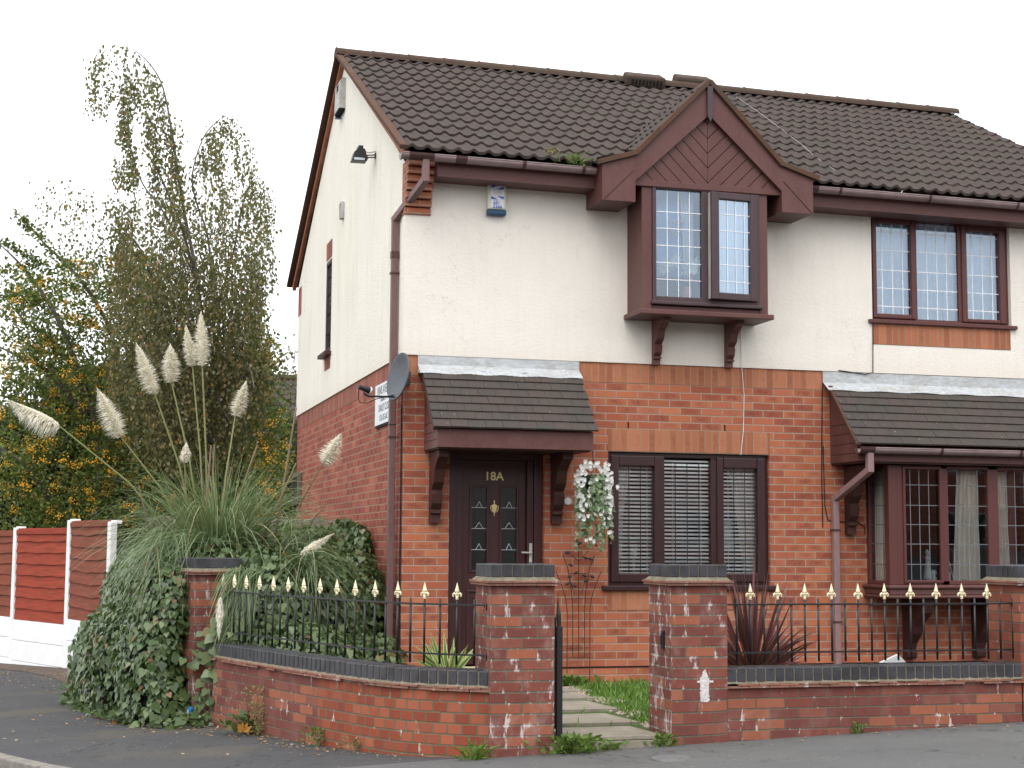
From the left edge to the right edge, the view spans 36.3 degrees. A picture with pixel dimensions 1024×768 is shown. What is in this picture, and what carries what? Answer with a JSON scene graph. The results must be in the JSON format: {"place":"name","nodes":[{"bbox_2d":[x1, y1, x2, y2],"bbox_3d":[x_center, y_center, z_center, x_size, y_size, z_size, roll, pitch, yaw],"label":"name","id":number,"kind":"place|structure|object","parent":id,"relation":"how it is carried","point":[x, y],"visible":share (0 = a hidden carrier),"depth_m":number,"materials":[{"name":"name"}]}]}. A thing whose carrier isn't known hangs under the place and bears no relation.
{"place":"outdoors","nodes":[
{"label":"outdoors","id":0,"kind":"place"},
{"bbox_2d":[0,616,464,767],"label":"pavement","id":1,"kind":"structure","parent":0,"point":[61,743],"depth_m":12.33,"materials":[{"name":"grey asphalt"}]},
{"bbox_2d":[0,663,71,683],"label":"verge dirt","id":2,"kind":"structure","parent":1,"relation":"on","point":[43,670],"depth_m":22.49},
{"bbox_2d":[0,519,121,667],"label":"garden fence","id":3,"kind":"object","parent":1,"relation":"on","point":[31,559],"visible":0.82,"depth_m":23.52,"materials":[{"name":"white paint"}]},
{"bbox_2d":[58,532,212,729],"bbox_3d":[-4.155,2.652,17.497,1.824,2.017,8.512,2,-6,-15],"label":"ivy","id":4,"kind":"object","parent":1,"relation":"on","point":[132,675],"visible":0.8,"depth_m":14.11,"materials":[{"name":"green plant"}]},
{"bbox_2d":[97,494,205,632],"bbox_3d":[-3.398,1.662,14.643,1.090,1.299,1.826,2,-6,-15],"label":"pampas tuft","id":5,"kind":"object","parent":4,"relation":"on","point":[173,538],"visible":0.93,"depth_m":14.39,"materials":[{"name":"plant"}]},
{"bbox_2d":[185,706,193,713],"bbox_3d":[-2.882,2.904,13.832,0.124,0.099,0.067,1,-6,-9],"label":"plastic bottle","id":6,"kind":"object","parent":4,"relation":"on","point":[190,709],"visible":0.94,"depth_m":13.81,"materials":[{"name":"blue plastic"}]},
{"bbox_2d":[6,312,382,610],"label":"pampas grass","id":7,"kind":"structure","parent":4,"relation":"on","point":[212,523],"depth_m":15.19,"materials":[{"name":"green plant"}]},
{"bbox_2d":[277,433,341,550],"bbox_3d":[-1.937,1.054,15.142,0.258,1.138,0.810,6,-8,-41],"label":"pampas plume","id":8,"kind":"object","parent":7,"relation":"attached to","point":[328,454],"visible":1,"depth_m":14.97,"materials":[{"name":"beige plant"}]},
{"bbox_2d":[0,349,296,555],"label":"hedge","id":9,"kind":"object","parent":1,"relation":"on","point":[67,424],"visible":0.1,"depth_m":29.34,"materials":[{"name":"green plant"}]},
{"bbox_2d":[0,208,297,542],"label":"berry tree","id":10,"kind":"object","parent":1,"relation":"on","point":[31,298],"visible":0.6,"depth_m":26.83,"materials":[{"name":"green plant"}]},
{"bbox_2d":[21,41,297,505],"bbox_3d":[-5.630,-0.558,25.192,4.549,10.365,3.818,2,-6,-15],"label":"birch tree","id":11,"kind":"object","parent":1,"relation":"on","point":[251,311],"visible":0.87,"depth_m":25.19,"materials":[{"name":"green plant"}]},
{"bbox_2d":[48,366,297,624],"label":"house","id":12,"kind":"structure","parent":1,"relation":"on","point":[293,389],"depth_m":37.62,"materials":[{"name":"brick"}]},
{"bbox_2d":[215,710,256,735],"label":"weed","id":13,"kind":"object","parent":1,"relation":"on","point":[227,724],"visible":0.52,"depth_m":12.82,"materials":[{"name":"green plant"}]},
{"bbox_2d":[237,722,249,732],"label":"maple leaf","id":14,"kind":"object","parent":1,"relation":"on","point":[241,728],"visible":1,"depth_m":12.75,"materials":[{"name":"orange plant"}]},
{"bbox_2d":[230,685,267,735],"bbox_3d":[-1.996,2.663,12.710,0.617,0.422,0.320,2,-6,-15],"label":"dry weed","id":15,"kind":"object","parent":1,"relation":"on","point":[255,718],"visible":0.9,"depth_m":12.69,"materials":[{"name":"brown plant"}]},
{"bbox_2d":[297,724,325,746],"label":"weed","id":16,"kind":"object","parent":1,"relation":"on","point":[314,733],"visible":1,"depth_m":11.82,"materials":[{"name":"green plant"}]},
{"bbox_2d":[336,736,360,751],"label":"weed","id":17,"kind":"object","parent":1,"relation":"on","point":[353,743],"visible":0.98,"depth_m":11.39,"materials":[{"name":"brown plant"}]},
{"bbox_2d":[179,557,561,757],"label":"garden wall","id":18,"kind":"structure","parent":1,"relation":"on","point":[501,693],"depth_m":11.08,"materials":[{"name":"brick"}]},
{"bbox_2d":[179,610,248,724],"bbox_3d":[-2.614,2.512,13.727,0.617,1.042,0.274,-2,-6,23],"label":"ivy trail","id":19,"kind":"object","parent":18,"relation":"attached to","point":[209,672],"visible":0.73,"depth_m":13.72,"materials":[{"name":"green plant"}]},
{"bbox_2d":[208,503,378,661],"bbox_3d":[-1.949,1.808,14.200,1.706,1.457,1.040,2,-6,-15],"label":"pampas tuft","id":20,"kind":"object","parent":18,"relation":"attached to","point":[240,579],"visible":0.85,"depth_m":14.18,"materials":[{"name":"green plant"}]},
{"bbox_2d":[214,572,238,638],"bbox_3d":[-2.503,1.958,13.780,0.094,0.607,0.403,-1,-6,17],"label":"pampas plume","id":21,"kind":"object","parent":20,"relation":"attached to","point":[219,616],"visible":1,"depth_m":13.61,"materials":[{"name":"beige plant"}]},
{"bbox_2d":[217,574,486,664],"bbox_3d":[-1.507,1.829,12.394,0.346,0.576,3.982,5,-8,-39],"label":"railing","id":22,"kind":"object","parent":18,"relation":"on","point":[397,592],"visible":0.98,"depth_m":11.98,"materials":[{"name":"black metal"}]},
{"bbox_2d":[554,597,562,736],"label":"garden gate","id":23,"kind":"structure","parent":18,"relation":"attached to","point":[558,677],"depth_m":10.95,"materials":[{"name":"black metal"}]},
{"bbox_2d":[2,668,1008,756],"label":"fallen leaves","id":24,"kind":"object","parent":1,"relation":"on","point":[235,733],"visible":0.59,"depth_m":12.84,"materials":[{"name":"brown plant"}]},
{"bbox_2d":[563,687,578,692],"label":"paving slab","id":25,"kind":"structure","parent":1,"relation":"on","point":[567,690],"depth_m":14.22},
{"bbox_2d":[563,693,595,700],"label":"paving slab","id":26,"kind":"structure","parent":1,"relation":"on","point":[572,696],"depth_m":13.63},
{"bbox_2d":[562,701,619,712],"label":"paving slab","id":27,"kind":"structure","parent":1,"relation":"on","point":[577,706],"depth_m":12.86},
{"bbox_2d":[562,713,639,726],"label":"paving slab","id":28,"kind":"structure","parent":1,"relation":"on","point":[597,719],"depth_m":12.01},
{"bbox_2d":[554,726,664,740],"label":"paving slab","id":29,"kind":"structure","parent":1,"relation":"on","point":[616,733],"depth_m":11.32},
{"bbox_2d":[287,47,1023,682],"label":"semi detached house","id":30,"kind":"structure","parent":1,"relation":"on","point":[815,383],"depth_m":15.78,"materials":[{"name":"paint"}]},
{"bbox_2d":[291,472,301,504],"bbox_3d":[-3.011,1.462,21.803,0.066,0.440,0.620,2,-6,-15],"label":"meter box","id":31,"kind":"object","parent":30,"relation":"attached to","point":[295,485],"visible":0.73,"depth_m":21.56,"materials":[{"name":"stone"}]},
{"bbox_2d":[292,477,296,499],"bbox_3d":[-3.040,1.461,21.795,0.006,0.320,0.460,2,-6,-15],"label":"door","id":32,"kind":"structure","parent":31,"relation":"in","point":[294,484],"depth_m":21.75,"materials":[{"name":"grey"}]},
{"bbox_2d":[317,259,331,359],"bbox_3d":[-2.298,-0.944,19.598,0.180,1.220,0.620,2,-6,-15],"label":"side window","id":33,"kind":"structure","parent":30,"relation":"in","point":[327,352],"depth_m":19.68,"materials":[{"name":"brown wood"}]},
{"bbox_2d":[334,77,345,119],"bbox_3d":[-2.093,-3.472,18.985,0.080,0.435,0.360,2,-6,-15],"label":"alarm box","id":34,"kind":"object","parent":30,"relation":"attached to","point":[340,98],"visible":1,"depth_m":18.83,"materials":[{"name":"grey plastic"}]},
{"bbox_2d":[339,201,343,219],"bbox_3d":[-2.037,-2.074,18.670,0.044,0.200,0.120,2,-6,-15],"label":"wall vent","id":35,"kind":"object","parent":30,"relation":"attached to","point":[341,210],"depth_m":18.62,"materials":[{"name":"grey plastic"}]},
{"bbox_2d":[350,145,375,163],"bbox_3d":[-1.586,-2.449,16.657,0.266,0.165,0.135,2,-6,-15],"label":"floodlight","id":36,"kind":"object","parent":30,"relation":"attached to","point":[359,155],"visible":1,"depth_m":16.59,"materials":[{"name":"black paint"}]},
{"bbox_2d":[375,381,388,428],"bbox_3d":[-1.290,0.201,15.749,0.019,0.440,0.925,2,-6,-15],"label":"street sign","id":37,"kind":"object","parent":30,"relation":"attached to","point":[381,411],"visible":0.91,"depth_m":15.83,"materials":[{"name":"white metal"}]},
{"bbox_2d":[357,353,410,402],"bbox_3d":[-1.199,-0.053,14.642,0.563,0.511,0.376,2,-6,-15],"label":"satellite dish","id":38,"kind":"object","parent":30,"relation":"attached to","point":[398,378],"visible":1,"depth_m":14.72,"materials":[{"name":"grey metal"}]},
{"bbox_2d":[448,452,542,667],"bbox_3d":[-0.163,1.693,15.015,0.950,2.095,0.210,2,-6,-15],"label":"front door","id":39,"kind":"structure","parent":30,"relation":"in","point":[496,505],"depth_m":15.10,"materials":[{"name":"brown wood"}]},
{"bbox_2d":[486,185,505,216],"bbox_3d":[-0.154,-1.801,15.248,0.191,0.315,0.072,2,-6,-15],"label":"alarm box","id":40,"kind":"object","parent":30,"relation":"attached to","point":[496,202],"visible":1,"depth_m":15.21,"materials":[{"name":"white plastic"}]},
{"bbox_2d":[544,147,560,153],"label":"gutter moss","id":41,"kind":"object","parent":30,"relation":"on","point":[550,151],"visible":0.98,"depth_m":15.35,"materials":[{"name":"green plant"}]},
{"bbox_2d":[565,498,571,504],"bbox_3d":[0.544,1.141,15.194,0.072,0.072,0.012,2,-6,-15],"label":"wall disc","id":42,"kind":"object","parent":30,"relation":"attached to","point":[568,501],"depth_m":15.19,"materials":[{"name":"white plastic"}]},
{"bbox_2d":[546,149,593,165],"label":"gutter moss","id":43,"kind":"object","parent":30,"relation":"on","point":[570,159],"visible":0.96,"depth_m":15.16,"materials":[{"name":"green plant"}]},
{"bbox_2d":[573,451,618,551],"bbox_3d":[0.777,1.008,14.897,0.422,1.193,0.669,1,-6,-5],"label":"hanging basket","id":44,"kind":"object","parent":30,"relation":"hanging from","point":[598,498],"visible":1,"depth_m":14.67,"materials":[{"name":"white plant"}]},
{"bbox_2d":[630,544,636,571],"bbox_3d":[1.214,1.782,15.561,0.077,0.370,0.077,2,-6,-15],"label":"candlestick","id":45,"kind":"object","parent":30,"relation":"on","point":[633,555],"visible":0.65,"depth_m":15.55,"materials":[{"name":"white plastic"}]},
{"bbox_2d":[666,219,683,236],"bbox_3d":[1.611,-1.534,15.374,0.187,0.183,0.022,2,-6,-15],"label":"heart decoration","id":46,"kind":"object","parent":30,"relation":"hanging from","point":[676,228],"visible":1,"depth_m":15.37},
{"bbox_2d":[659,254,699,297],"bbox_3d":[1.643,-1.067,15.361,0.460,0.451,0.147,2,-6,-15],"label":"lily bouquet","id":47,"kind":"object","parent":30,"relation":"in","point":[693,271],"visible":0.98,"depth_m":15.35,"materials":[{"name":"white plant"}]},
{"bbox_2d":[602,452,776,590],"bbox_3d":[1.758,1.374,15.551,1.845,1.355,0.160,2,-6,-15],"label":"ground floor window","id":48,"kind":"structure","parent":30,"relation":"in","point":[617,581],"depth_m":15.60,"materials":[{"name":"brown wood"}]},
{"bbox_2d":[624,186,773,367],"bbox_3d":[1.860,-1.083,15.501,1.410,1.775,0.536,2,-6,-15],"label":"oriel window","id":49,"kind":"structure","parent":30,"relation":"in","point":[641,214],"depth_m":15.35,"materials":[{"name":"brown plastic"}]},
{"bbox_2d":[724,521,733,564],"bbox_3d":[2.152,1.706,15.934,0.217,0.650,0.217,2,-6,-15],"label":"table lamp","id":50,"kind":"object","parent":30,"relation":"on","point":[727,536],"visible":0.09,"depth_m":15.87,"materials":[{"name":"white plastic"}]},
{"bbox_2d":[923,550,932,579],"bbox_3d":[4.205,1.830,15.793,0.099,0.310,0.099,2,-6,-15],"label":"figurine","id":51,"kind":"object","parent":30,"relation":"on","point":[926,574],"visible":0.97,"depth_m":15.77,"materials":[{"name":"grey ceramic"}]},
{"bbox_2d":[931,569,936,579],"bbox_3d":[4.272,1.932,15.801,0.058,0.110,0.058,2,-6,-15],"label":"ornament","id":52,"kind":"object","parent":30,"relation":"on","point":[934,572],"visible":0.95,"depth_m":15.78,"materials":[{"name":"white plastic"}]},
{"bbox_2d":[868,217,1017,329],"bbox_3d":[4.543,-1.176,16.569,1.750,1.155,0.160,2,-6,-15],"label":"upper window","id":53,"kind":"structure","parent":30,"relation":"in","point":[960,255],"depth_m":16.60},
{"bbox_2d":[862,464,1023,658],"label":"bay window","id":54,"kind":"structure","parent":30,"relation":"in","point":[896,583],"depth_m":15.76,"materials":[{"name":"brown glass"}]},
{"bbox_2d":[0,0,1023,419],"label":"sky","id":55,"kind":"structure","parent":0,"point":[267,65],"materials":[{"name":"white"}]},
{"bbox_2d":[554,676,648,740],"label":"lawn","id":56,"kind":"structure","parent":0,"point":[631,718],"depth_m":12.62,"materials":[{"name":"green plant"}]},
{"bbox_2d":[556,542,600,682],"bbox_3d":[0.644,2.217,15.050,0.467,1.410,0.028,2,-6,-15],"label":"garden trellis","id":57,"kind":"object","parent":56,"relation":"on","point":[577,572],"visible":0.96,"depth_m":15.06,"materials":[{"name":"metal"}]},
{"bbox_2d":[563,672,600,685],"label":"dandelion plant","id":58,"kind":"object","parent":56,"relation":"on","point":[576,679],"visible":0.63,"depth_m":14.77,"materials":[{"name":"green plant"}]},
{"bbox_2d":[727,551,817,665],"bbox_3d":[1.923,1.999,12.479,1.038,1.350,1.085,-5,-8,44],"label":"cordyline plant","id":59,"kind":"object","parent":56,"relation":"on","point":[757,635],"visible":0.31,"depth_m":12.41,"materials":[{"name":"plant"}]},
{"bbox_2d":[343,722,1023,767],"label":"pavement strip","id":60,"kind":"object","parent":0,"point":[1000,745],"visible":1,"depth_m":10.49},
{"bbox_2d":[448,735,499,760],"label":"grass tuft","id":61,"kind":"object","parent":60,"relation":"on","point":[475,753],"visible":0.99,"depth_m":10.67,"materials":[{"name":"green plant"}]},
{"bbox_2d":[524,731,626,754],"bbox_3d":[0.434,2.501,10.836,0.703,0.167,0.468,2,-6,-15],"label":"weed","id":62,"kind":"object","parent":60,"relation":"on","point":[586,739],"visible":0.99,"depth_m":10.83,"materials":[{"name":"green plant"}]},
{"bbox_2d":[596,740,632,750],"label":"weed","id":63,"kind":"object","parent":60,"relation":"on","point":[609,746],"visible":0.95,"depth_m":10.95,"materials":[{"name":"green plant"}]},
{"bbox_2d":[643,731,682,747],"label":"weed","id":64,"kind":"object","parent":60,"relation":"on","point":[666,738],"visible":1,"depth_m":11.06,"materials":[{"name":"green plant"}]},
{"bbox_2d":[650,755,690,761],"bbox_3d":[1.082,2.493,10.394,0.320,0.007,0.320,2,-6,-15],"label":"manhole cover","id":65,"kind":"object","parent":60,"relation":"on","point":[670,758],"visible":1,"depth_m":10.36,"materials":[{"name":"metal"}]},
{"bbox_2d":[642,564,1023,744],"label":"garden wall","id":66,"kind":"structure","parent":60,"relation":"on","point":[701,691],"depth_m":11.43,"materials":[{"name":"brick"}]},
{"bbox_2d":[660,630,664,648],"bbox_3d":[1.089,1.851,11.306,0.032,0.130,0.040,2,-6,-15],"label":"gate latch","id":67,"kind":"object","parent":66,"relation":"attached to","point":[662,639],"visible":1,"depth_m":11.29,"materials":[{"name":"black paint"}]},
{"bbox_2d":[727,583,1013,662],"bbox_3d":[2.770,1.783,11.688,2.530,0.576,0.132,2,-6,-15],"label":"railing","id":68,"kind":"object","parent":66,"relation":"on","point":[961,593],"visible":1,"depth_m":11.71,"materials":[{"name":"black metal"}]},
{"bbox_2d":[880,654,904,662],"bbox_3d":[2.894,2.088,11.877,0.210,0.060,0.040,2,-6,-15],"label":"paper scrap","id":69,"kind":"object","parent":66,"relation":"on","point":[892,659],"visible":0.87,"depth_m":11.86,"materials":[{"name":"white paper"}]},
{"bbox_2d":[849,721,867,733],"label":"weed","id":70,"kind":"object","parent":60,"relation":"on","point":[855,726],"visible":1,"depth_m":11.45,"materials":[{"name":"green plant"}]},
{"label":"garden soil","id":71,"kind":"structure","parent":0,"visible":0},
{"bbox_2d":[145,516,337,540],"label":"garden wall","id":72,"kind":"structure","parent":71,"relation":"on","point":[322,523],"depth_m":18.26,"materials":[{"name":"plant"}]},
{"bbox_2d":[191,518,407,664],"bbox_3d":[-2.150,2.238,15.152,2.244,1.932,5.416,2,-6,-15],"label":"ivy","id":73,"kind":"object","parent":71,"relation":"on","point":[360,535],"visible":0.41,"depth_m":14.60,"materials":[{"name":"green plant"}]},
{"bbox_2d":[286,533,333,562],"bbox_3d":[-1.898,1.534,14.370,0.525,0.318,0.122,1,-6,-3],"label":"pampas plume","id":74,"kind":"object","parent":73,"relation":"on","point":[315,544],"visible":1,"depth_m":14.37,"materials":[{"name":"beige plant"}]},
{"bbox_2d":[412,630,472,667],"bbox_3d":[-0.558,2.296,13.199,0.534,0.419,0.510,-1,-6,14],"label":"yucca plant","id":75,"kind":"object","parent":71,"relation":"on","point":[431,660],"visible":0.6,"depth_m":13.18,"materials":[{"name":"green plant"}]},
{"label":"road","id":76,"kind":"structure","parent":0,"visible":0},
{"bbox_2d":[0,753,69,767],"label":"kerb","id":77,"kind":"structure","parent":76,"relation":"on","point":[8,761],"depth_m":11.39,"materials":[{"name":"concrete"}]},
{"bbox_2d":[554,740,667,752],"bbox_3d":[0.702,2.631,11.017,0.865,0.215,0.045,2,-6,-15],"label":"kerb edging","id":78,"kind":"object","parent":76,"relation":"on","point":[635,743],"visible":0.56,"depth_m":11.04,"materials":[{"name":"grey concrete"}]}
]}

